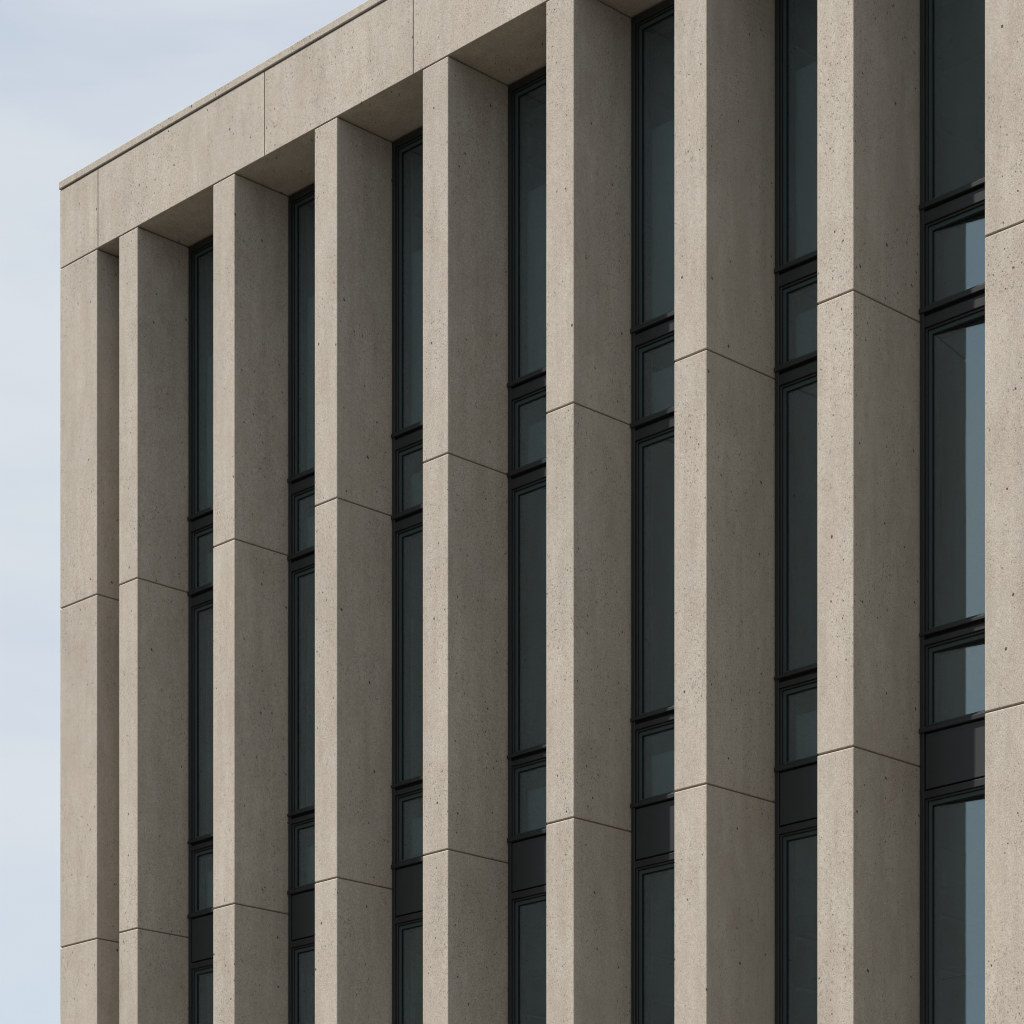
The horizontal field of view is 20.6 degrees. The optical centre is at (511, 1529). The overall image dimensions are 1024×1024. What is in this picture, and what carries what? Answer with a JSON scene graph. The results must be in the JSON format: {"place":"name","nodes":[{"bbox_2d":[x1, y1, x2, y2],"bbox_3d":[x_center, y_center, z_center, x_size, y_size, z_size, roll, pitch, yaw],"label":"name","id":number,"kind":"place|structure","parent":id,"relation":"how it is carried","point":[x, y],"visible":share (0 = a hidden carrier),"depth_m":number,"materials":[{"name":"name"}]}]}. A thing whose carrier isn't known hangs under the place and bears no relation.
{"place":"outdoors","nodes":[
{"label":"outdoors","id":0,"kind":"place"},
{"bbox_2d":[0,0,366,1023],"label":"sky","id":1,"kind":"structure","parent":0,"point":[80,80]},
{"bbox_3d":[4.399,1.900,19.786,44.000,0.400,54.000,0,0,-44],"label":"pavement","id":2,"kind":"structure","parent":0,"visible":0},
{"bbox_2d":[59,0,1023,1023],"bbox_3d":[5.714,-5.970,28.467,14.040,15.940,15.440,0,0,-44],"label":"office building","id":3,"kind":"structure","parent":2,"relation":"on","point":[541,510],"depth_m":25.02,"materials":[{"name":"concrete"}]},
{"bbox_2d":[187,235,214,1023],"bbox_3d":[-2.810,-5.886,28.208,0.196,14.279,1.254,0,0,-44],"label":"window","id":4,"kind":"structure","parent":3,"relation":"in","point":[200,916],"depth_m":28.56,"materials":[{"name":"black glass"}]},
{"bbox_2d":[287,183,315,1023],"bbox_3d":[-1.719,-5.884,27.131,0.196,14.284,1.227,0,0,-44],"label":"window","id":5,"kind":"structure","parent":3,"relation":"in","point":[301,310],"depth_m":27.47,"materials":[{"name":"black glass"}]},
{"bbox_2d":[391,127,423,1023],"bbox_3d":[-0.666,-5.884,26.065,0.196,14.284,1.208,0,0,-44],"label":"window","id":6,"kind":"structure","parent":3,"relation":"in","point":[407,268],"depth_m":26.39,"materials":[{"name":"black glass"}]},
{"bbox_2d":[507,66,547,1023],"bbox_3d":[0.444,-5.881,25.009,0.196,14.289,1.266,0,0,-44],"label":"window","id":7,"kind":"structure","parent":3,"relation":"in","point":[526,385],"depth_m":25.36,"materials":[{"name":"black glass"}]},
{"bbox_2d":[630,0,675,1023],"bbox_3d":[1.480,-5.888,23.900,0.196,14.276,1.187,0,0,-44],"label":"window","id":8,"kind":"structure","parent":3,"relation":"in","point":[652,151],"depth_m":24.21,"materials":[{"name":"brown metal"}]},
{"bbox_2d":[774,0,818,1023],"bbox_3d":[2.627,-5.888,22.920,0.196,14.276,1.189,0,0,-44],"label":"window","id":9,"kind":"structure","parent":3,"relation":"in","point":[795,270],"depth_m":23.24,"materials":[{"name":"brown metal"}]},
{"bbox_2d":[919,0,986,1023],"bbox_3d":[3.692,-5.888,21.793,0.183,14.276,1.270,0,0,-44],"label":"window","id":10,"kind":"structure","parent":3,"relation":"in","point":[952,751],"depth_m":22.15,"materials":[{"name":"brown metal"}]}
]}

